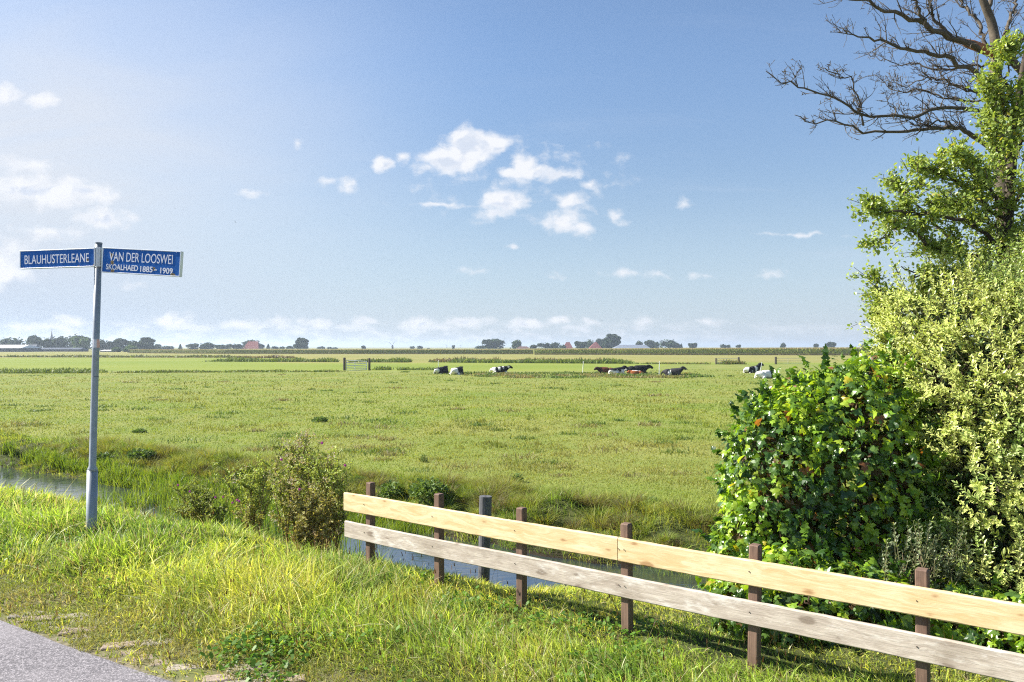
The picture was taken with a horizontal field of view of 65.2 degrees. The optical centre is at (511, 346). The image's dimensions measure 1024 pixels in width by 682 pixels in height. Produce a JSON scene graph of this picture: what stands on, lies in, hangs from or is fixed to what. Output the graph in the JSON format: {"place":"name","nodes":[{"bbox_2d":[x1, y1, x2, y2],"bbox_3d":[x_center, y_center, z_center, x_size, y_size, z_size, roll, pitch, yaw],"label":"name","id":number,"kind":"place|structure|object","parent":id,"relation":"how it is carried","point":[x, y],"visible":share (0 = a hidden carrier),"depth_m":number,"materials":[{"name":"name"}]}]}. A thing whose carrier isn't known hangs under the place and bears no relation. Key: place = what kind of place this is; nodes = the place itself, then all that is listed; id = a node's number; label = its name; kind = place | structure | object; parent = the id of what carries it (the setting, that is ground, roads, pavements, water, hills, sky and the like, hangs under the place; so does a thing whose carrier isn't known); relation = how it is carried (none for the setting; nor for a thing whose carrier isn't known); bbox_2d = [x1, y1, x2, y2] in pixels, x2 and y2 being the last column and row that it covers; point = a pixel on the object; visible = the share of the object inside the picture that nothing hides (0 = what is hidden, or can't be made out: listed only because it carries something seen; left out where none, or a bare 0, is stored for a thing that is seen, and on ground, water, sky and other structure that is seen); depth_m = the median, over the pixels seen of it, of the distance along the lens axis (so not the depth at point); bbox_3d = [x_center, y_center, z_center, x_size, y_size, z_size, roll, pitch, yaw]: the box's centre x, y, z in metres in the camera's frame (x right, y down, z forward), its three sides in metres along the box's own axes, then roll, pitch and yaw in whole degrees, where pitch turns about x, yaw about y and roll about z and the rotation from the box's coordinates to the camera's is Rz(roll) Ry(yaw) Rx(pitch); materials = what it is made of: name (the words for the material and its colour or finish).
{"place":"outdoors","nodes":[
{"label":"outdoors","id":0,"kind":"place"},
{"bbox_2d":[0,620,171,681],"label":"road","id":1,"kind":"structure","parent":0,"point":[27,656],"depth_m":4.41,"materials":[{"name":"grey asphalt"}]},
{"bbox_2d":[127,349,533,353],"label":"maize field","id":2,"kind":"structure","parent":0,"point":[354,351],"depth_m":308.35,"materials":[{"name":"green plant"}]},
{"bbox_2d":[0,467,709,591],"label":"water","id":3,"kind":"structure","parent":0,"point":[61,484],"depth_m":11.84,"materials":[{"name":"liquid"}]},
{"bbox_2d":[0,437,836,580],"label":"reeds","id":4,"kind":"object","parent":3,"relation":"on","point":[156,490],"visible":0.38,"depth_m":15.89,"materials":[{"name":"green plant"}]},
{"bbox_2d":[0,477,1007,681],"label":"verge grass","id":5,"kind":"structure","parent":0,"point":[240,591],"depth_m":5.19,"materials":[{"name":"green plant"}]},
{"bbox_2d":[0,347,1008,681],"bbox_3d":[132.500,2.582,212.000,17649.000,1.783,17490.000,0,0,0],"label":"ground","id":6,"kind":"structure","parent":0,"point":[170,363],"depth_m":28.49,"materials":[{"name":"green plant"}]},
{"bbox_2d":[0,337,30,344],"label":"tree","id":7,"kind":"object","parent":6,"relation":"on","point":[9,341],"visible":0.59,"depth_m":517.20,"materials":[{"name":"green plant"}]},
{"bbox_2d":[0,345,40,351],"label":"barn","id":8,"kind":"structure","parent":6,"relation":"on","point":[17,348],"depth_m":444.75,"materials":[{"name":"white metal"}]},
{"bbox_2d":[25,335,39,344],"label":"tree","id":9,"kind":"object","parent":6,"relation":"on","point":[31,337],"visible":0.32,"depth_m":556.87,"materials":[{"name":"green plant"}]},
{"bbox_2d":[30,337,54,347],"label":"tree","id":10,"kind":"object","parent":6,"relation":"on","point":[45,343],"visible":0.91,"depth_m":497.69,"materials":[{"name":"green plant"}]},
{"bbox_2d":[51,336,71,347],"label":"tree","id":11,"kind":"object","parent":6,"relation":"on","point":[61,342],"visible":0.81,"depth_m":517.52,"materials":[{"name":"green plant"}]},
{"bbox_2d":[41,348,88,351],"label":"shed","id":12,"kind":"structure","parent":6,"relation":"on","point":[64,350],"depth_m":460.25,"materials":[{"name":"metal"}]},
{"bbox_2d":[66,333,91,349],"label":"tree","id":13,"kind":"object","parent":6,"relation":"on","point":[81,336],"visible":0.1,"depth_m":558.97,"materials":[{"name":"green plant"}]},
{"bbox_2d":[70,336,91,348],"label":"tree","id":14,"kind":"object","parent":6,"relation":"on","point":[78,342],"visible":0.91,"depth_m":496.52,"materials":[{"name":"green plant"}]},
{"bbox_2d":[20,242,183,535],"bbox_3d":[-3.752,0.482,7.292,1.707,2.878,0.094,0,0,12],"label":"street sign post","id":15,"kind":"object","parent":6,"relation":"on","point":[99,258],"visible":1,"depth_m":7.28,"materials":[{"name":"metal"}]},
{"bbox_2d":[99,339,107,350],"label":"tree","id":16,"kind":"object","parent":6,"relation":"on","point":[102,344],"visible":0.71,"depth_m":537.80,"materials":[{"name":"green plant"}]},
{"bbox_2d":[96,451,112,462],"bbox_3d":[-9.983,2.712,19.455,0.650,0.329,0.629,0,0,30],"label":"dock plant","id":17,"kind":"object","parent":6,"relation":"on","point":[104,454],"visible":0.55,"depth_m":19.38,"materials":[{"name":"green plant"}]},
{"bbox_2d":[105,341,116,349],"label":"tree","id":18,"kind":"object","parent":6,"relation":"on","point":[110,345],"visible":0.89,"depth_m":538.11,"materials":[{"name":"green plant"}]},
{"bbox_2d":[111,347,121,351],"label":"bush","id":19,"kind":"object","parent":6,"relation":"on","point":[115,349],"visible":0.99,"depth_m":429.23,"materials":[{"name":"green plant"}]},
{"bbox_2d":[113,338,129,349],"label":"tree","id":20,"kind":"object","parent":6,"relation":"on","point":[121,343],"visible":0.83,"depth_m":537.20,"materials":[{"name":"green plant"}]},
{"bbox_2d":[125,345,136,351],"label":"bush","id":21,"kind":"object","parent":6,"relation":"on","point":[131,346],"visible":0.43,"depth_m":438.72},
{"bbox_2d":[127,340,140,348],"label":"tree","id":22,"kind":"object","parent":6,"relation":"on","point":[134,343],"visible":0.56,"depth_m":537.48,"materials":[{"name":"green plant"}]},
{"bbox_2d":[132,428,146,432],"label":"dock plant","id":23,"kind":"object","parent":6,"relation":"on","point":[138,430],"visible":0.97,"depth_m":25.46,"materials":[{"name":"green plant"}]},
{"bbox_2d":[125,447,157,459],"bbox_3d":[-9.036,2.638,19.487,0.803,0.396,0.778,0,0,0],"label":"dock plant","id":24,"kind":"object","parent":6,"relation":"on","point":[135,452],"visible":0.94,"depth_m":19.37,"materials":[{"name":"green plant"}]},
{"bbox_2d":[138,337,155,348],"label":"tree","id":25,"kind":"object","parent":6,"relation":"on","point":[147,342],"visible":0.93,"depth_m":538.39,"materials":[{"name":"green plant"}]},
{"bbox_2d":[7,605,305,681],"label":"paving strip","id":26,"kind":"object","parent":6,"relation":"on","point":[176,666],"visible":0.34,"depth_m":4.49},
{"bbox_2d":[158,346,173,348],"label":"bush","id":27,"kind":"object","parent":6,"relation":"on","point":[167,347],"visible":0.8,"depth_m":638.64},
{"bbox_2d":[185,343,198,348],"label":"tree","id":28,"kind":"object","parent":6,"relation":"on","point":[194,346],"visible":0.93,"depth_m":637.28,"materials":[{"name":"green plant"}]},
{"bbox_2d":[163,478,232,529],"bbox_3d":[-3.569,1.915,9.399,1.081,0.800,0.648,0,0,17],"label":"willowherb","id":29,"kind":"object","parent":6,"relation":"on","point":[201,507],"visible":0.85,"depth_m":9.36,"materials":[{"name":"green plant"}]},
{"bbox_2d":[199,342,214,348],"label":"tree","id":30,"kind":"object","parent":6,"relation":"on","point":[207,345],"visible":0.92,"depth_m":637.37,"materials":[{"name":"green plant"}]},
{"bbox_2d":[213,345,229,348],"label":"tree","id":31,"kind":"object","parent":6,"relation":"on","point":[219,346],"visible":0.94,"depth_m":636.27,"materials":[{"name":"green plant"}]},
{"bbox_2d":[225,344,244,348],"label":"tree","id":32,"kind":"object","parent":6,"relation":"on","point":[235,346],"visible":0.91,"depth_m":637.47,"materials":[{"name":"green plant"}]},
{"bbox_2d":[213,451,286,532],"bbox_3d":[-2.807,1.671,8.646,0.597,1.113,0.914,0,0,-38],"label":"willowherb","id":33,"kind":"object","parent":6,"relation":"on","point":[249,515],"visible":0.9,"depth_m":8.54,"materials":[{"name":"green plant"}]},
{"bbox_2d":[241,339,260,346],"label":"tree","id":34,"kind":"object","parent":6,"relation":"on","point":[244,343],"visible":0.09,"depth_m":687.31,"materials":[{"name":"green plant"}]},
{"bbox_2d":[243,341,261,348],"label":"farmhouse","id":35,"kind":"object","parent":6,"relation":"on","point":[252,345],"visible":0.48,"depth_m":652.95,"materials":[{"name":"brick"}]},
{"bbox_2d":[267,428,327,545],"bbox_3d":[-2.126,1.454,7.900,0.594,1.341,0.811,0,0,-43],"label":"willowherb","id":36,"kind":"object","parent":6,"relation":"on","point":[289,515],"visible":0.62,"depth_m":7.80,"materials":[{"name":"green plant"}]},
{"bbox_2d":[293,337,308,348],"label":"tree","id":37,"kind":"object","parent":6,"relation":"on","point":[301,343],"visible":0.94,"depth_m":638.35,"materials":[{"name":"green plant"}]},
{"bbox_2d":[279,481,340,550],"bbox_3d":[-1.726,1.566,7.069,0.500,0.766,0.653,0,0,-39],"label":"willowherb","id":38,"kind":"object","parent":6,"relation":"on","point":[314,527],"visible":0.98,"depth_m":6.98,"materials":[{"name":"green plant"}]},
{"bbox_2d":[311,416,328,421],"bbox_3d":[-7.066,2.688,29.425,0.628,0.299,0.635,0,0,23],"label":"dock plant","id":39,"kind":"object","parent":6,"relation":"on","point":[320,418],"visible":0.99,"depth_m":29.32,"materials":[{"name":"green plant"}]},
{"bbox_2d":[297,442,356,552],"bbox_3d":[-1.708,1.466,7.429,0.571,1.208,0.781,0,0,0],"label":"willowherb","id":40,"kind":"object","parent":6,"relation":"on","point":[326,475],"visible":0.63,"depth_m":7.33,"materials":[{"name":"green plant"}]},
{"bbox_2d":[0,365,662,374],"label":"ditch weeds","id":41,"kind":"object","parent":6,"relation":"on","point":[49,370],"visible":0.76,"depth_m":85.25,"materials":[{"name":"green plant"}]},
{"bbox_2d":[343,358,345,369],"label":"gate post","id":42,"kind":"object","parent":6,"relation":"on","point":[344,363],"visible":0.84,"depth_m":92.89,"materials":[{"name":"brown wood"}]},
{"bbox_2d":[346,360,366,369],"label":"field gate","id":43,"kind":"structure","parent":42,"relation":"attached to","point":[357,363],"depth_m":92.97,"materials":[{"name":"metal"}]},
{"bbox_2d":[368,358,370,369],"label":"gate post","id":44,"kind":"object","parent":6,"relation":"on","point":[369,363],"visible":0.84,"depth_m":92.91,"materials":[{"name":"brown wood"}]},
{"bbox_2d":[0,354,746,364],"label":"meadow weeds","id":45,"kind":"object","parent":6,"relation":"on","point":[234,358],"visible":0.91,"depth_m":143.52,"materials":[{"name":"green plant"}]},
{"bbox_2d":[377,480,405,498],"bbox_3d":[-2.234,2.681,14.907,0.574,0.400,0.562,0,0,23],"label":"dock plant","id":46,"kind":"object","parent":6,"relation":"on","point":[385,488],"visible":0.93,"depth_m":14.81,"materials":[{"name":"green plant"}]},
{"bbox_2d":[0,522,818,681],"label":"clover","id":47,"kind":"object","parent":6,"relation":"on","point":[266,639],"visible":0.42,"depth_m":4.67,"materials":[{"name":"green plant"}]},
{"bbox_2d":[408,476,448,499],"bbox_3d":[-1.483,2.560,14.339,0.784,0.467,0.764,0,0,0],"label":"dock plant","id":48,"kind":"object","parent":6,"relation":"on","point":[423,487],"visible":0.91,"depth_m":14.24,"materials":[{"name":"green plant"}]},
{"bbox_2d":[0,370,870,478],"bbox_3d":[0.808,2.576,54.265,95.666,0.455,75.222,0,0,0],"label":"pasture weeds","id":49,"kind":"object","parent":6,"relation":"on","point":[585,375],"visible":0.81,"depth_m":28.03,"materials":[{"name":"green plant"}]},
{"bbox_2d":[433,366,448,373],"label":"cow","id":50,"kind":"object","parent":6,"relation":"on","point":[442,370],"visible":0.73,"depth_m":82.04},
{"bbox_2d":[449,366,463,374],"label":"cow","id":51,"kind":"object","parent":6,"relation":"on","point":[457,370],"visible":0.94,"depth_m":79.46},
{"bbox_2d":[478,495,491,582],"bbox_3d":[-0.268,2.284,7.546,0.117,1.751,0.127,1,0,0],"label":"mooring post","id":52,"kind":"object","parent":6,"relation":"on","point":[485,504],"visible":0.2,"depth_m":7.50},
{"bbox_2d":[482,338,505,348],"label":"tree","id":53,"kind":"object","parent":6,"relation":"on","point":[493,343],"visible":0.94,"depth_m":696.41,"materials":[{"name":"green plant"}]},
{"bbox_2d":[489,365,512,372],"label":"cow","id":54,"kind":"object","parent":6,"relation":"on","point":[501,369],"visible":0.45,"depth_m":83.87},
{"bbox_2d":[0,429,1023,647],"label":"bank grass","id":55,"kind":"structure","parent":6,"relation":"on","point":[505,497],"depth_m":14.70,"materials":[{"name":"green plant"}]},
{"bbox_2d":[508,473,523,481],"bbox_3d":[0.083,2.684,16.226,0.345,0.268,0.357,0,0,0],"label":"dock plant","id":56,"kind":"object","parent":6,"relation":"on","point":[519,478],"visible":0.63,"depth_m":16.19,"materials":[{"name":"green plant"}]},
{"bbox_2d":[511,340,521,348],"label":"tree","id":57,"kind":"object","parent":6,"relation":"on","point":[516,344],"visible":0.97,"depth_m":697.67,"materials":[{"name":"green plant"}]},
{"bbox_2d":[516,346,529,348],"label":"barn","id":58,"kind":"structure","parent":6,"relation":"on","point":[522,347],"depth_m":683.37,"materials":[{"name":"brown tile"}]},
{"bbox_2d":[537,342,551,348],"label":"tree","id":59,"kind":"object","parent":6,"relation":"on","point":[546,345],"visible":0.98,"depth_m":687.64,"materials":[{"name":"green plant"}]},
{"bbox_2d":[550,342,560,347],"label":"tree","id":60,"kind":"object","parent":6,"relation":"on","point":[555,345],"visible":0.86,"depth_m":698.27,"materials":[{"name":"green plant"}]},
{"bbox_2d":[565,342,572,347],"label":"farmhouse","id":61,"kind":"object","parent":6,"relation":"on","point":[568,345],"visible":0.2,"depth_m":723.25,"materials":[{"name":"brick"}]},
{"bbox_2d":[574,341,587,347],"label":"tree","id":62,"kind":"object","parent":6,"relation":"on","point":[578,344],"visible":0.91,"depth_m":677.07,"materials":[{"name":"green plant"}]},
{"bbox_2d":[585,339,593,347],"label":"tree","id":63,"kind":"object","parent":6,"relation":"on","point":[590,343],"visible":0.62,"depth_m":737.85,"materials":[{"name":"green plant"}]},
{"bbox_2d":[589,342,600,347],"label":"farmhouse","id":64,"kind":"object","parent":6,"relation":"on","point":[595,345],"visible":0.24,"depth_m":703.50,"materials":[{"name":"brick"}]},
{"bbox_2d":[596,338,604,347],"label":"tree","id":65,"kind":"object","parent":6,"relation":"on","point":[599,341],"visible":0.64,"depth_m":738.10,"materials":[{"name":"green plant"}]},
{"bbox_2d":[594,367,610,372],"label":"cow","id":66,"kind":"object","parent":6,"relation":"on","point":[603,369],"visible":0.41,"depth_m":80.52},
{"bbox_2d":[602,334,620,347],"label":"tree","id":67,"kind":"object","parent":6,"relation":"on","point":[611,340],"visible":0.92,"depth_m":697.94,"materials":[{"name":"green plant"}]},
{"bbox_2d":[608,365,627,373],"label":"cow","id":68,"kind":"object","parent":6,"relation":"on","point":[618,370],"visible":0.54,"depth_m":78.29},
{"bbox_2d":[613,345,649,347],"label":"shed","id":69,"kind":"structure","parent":6,"relation":"on","point":[631,346],"depth_m":666.15,"materials":[{"name":"white metal"}]},
{"bbox_2d":[627,370,643,374],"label":"cow","id":70,"kind":"object","parent":6,"relation":"on","point":[635,372],"visible":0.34,"depth_m":76.89},
{"bbox_2d":[612,494,659,506],"bbox_3d":[2.095,2.664,13.727,1.020,0.291,1.033,0,0,0],"label":"dock plant","id":71,"kind":"object","parent":6,"relation":"on","point":[654,498],"visible":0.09,"depth_m":13.77,"materials":[{"name":"green plant"}]},
{"bbox_2d":[624,365,652,372],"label":"cow","id":72,"kind":"object","parent":6,"relation":"on","point":[643,368],"visible":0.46,"depth_m":80.54},
{"bbox_2d":[644,340,653,347],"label":"tree","id":73,"kind":"object","parent":6,"relation":"on","point":[649,343],"visible":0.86,"depth_m":777.49,"materials":[{"name":"green plant"}]},
{"bbox_2d":[653,342,659,347],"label":"tree","id":74,"kind":"object","parent":6,"relation":"on","point":[655,345],"visible":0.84,"depth_m":769.22,"materials":[{"name":"green plant"}]},
{"bbox_2d":[657,339,681,347],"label":"tree","id":75,"kind":"object","parent":6,"relation":"on","point":[670,344],"visible":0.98,"depth_m":736.84,"materials":[{"name":"green plant"}]},
{"bbox_2d":[661,366,686,375],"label":"cow","id":76,"kind":"object","parent":6,"relation":"on","point":[673,371],"visible":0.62,"depth_m":76.75},
{"bbox_2d":[344,482,1023,681],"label":"wooden fence","id":77,"kind":"object","parent":6,"relation":"on","point":[922,601],"visible":0.94,"depth_m":4.42,"materials":[{"name":"brown wood"}]},
{"bbox_2d":[688,343,696,347],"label":"tree","id":78,"kind":"object","parent":6,"relation":"on","point":[692,345],"visible":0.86,"depth_m":778.23,"materials":[{"name":"green plant"}]},
{"bbox_2d":[533,347,873,354],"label":"tall maize field","id":79,"kind":"structure","parent":6,"relation":"on","point":[703,351],"depth_m":271.20,"materials":[{"name":"green plant"}]},
{"bbox_2d":[743,363,763,372],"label":"cow","id":80,"kind":"object","parent":6,"relation":"on","point":[753,369],"visible":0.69,"depth_m":83.89},
{"bbox_2d":[754,370,772,378],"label":"cow","id":81,"kind":"object","parent":6,"relation":"on","point":[763,374],"visible":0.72,"depth_m":69.52},
{"bbox_2d":[824,342,836,346],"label":"tree","id":82,"kind":"object","parent":6,"relation":"on","point":[830,344],"visible":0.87,"depth_m":778.10,"materials":[{"name":"green plant"}]},
{"bbox_2d":[692,331,1023,653],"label":"ivy bush","id":83,"kind":"object","parent":6,"relation":"on","point":[792,527],"visible":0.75,"depth_m":5.47,"materials":[{"name":"green plant"}]},
{"bbox_2d":[766,0,1023,583],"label":"bare tree","id":84,"kind":"object","parent":6,"relation":"on","point":[992,26],"visible":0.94,"depth_m":7.58,"materials":[{"name":"brown plant"}]},
{"bbox_2d":[864,518,986,626],"bbox_3d":[2.660,1.553,5.181,0.811,0.936,0.460,0,0,0],"label":"variegated shrub","id":85,"kind":"object","parent":6,"relation":"on","point":[923,556],"visible":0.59,"depth_m":5.11,"materials":[{"name":"green plant"}]},
{"bbox_2d":[846,26,1023,576],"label":"leafy tree","id":86,"kind":"object","parent":6,"relation":"on","point":[949,205],"visible":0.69,"depth_m":6.68,"materials":[{"name":"green plant"}]},
{"bbox_2d":[858,228,1023,639],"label":"variegated shrub","id":87,"kind":"object","parent":6,"relation":"on","point":[942,338],"visible":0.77,"depth_m":5.57,"materials":[{"name":"green plant"}]},
{"bbox_2d":[0,0,1023,346],"label":"sky","id":88,"kind":"structure","parent":0,"point":[326,173],"materials":[{"name":"blue"}]}
]}

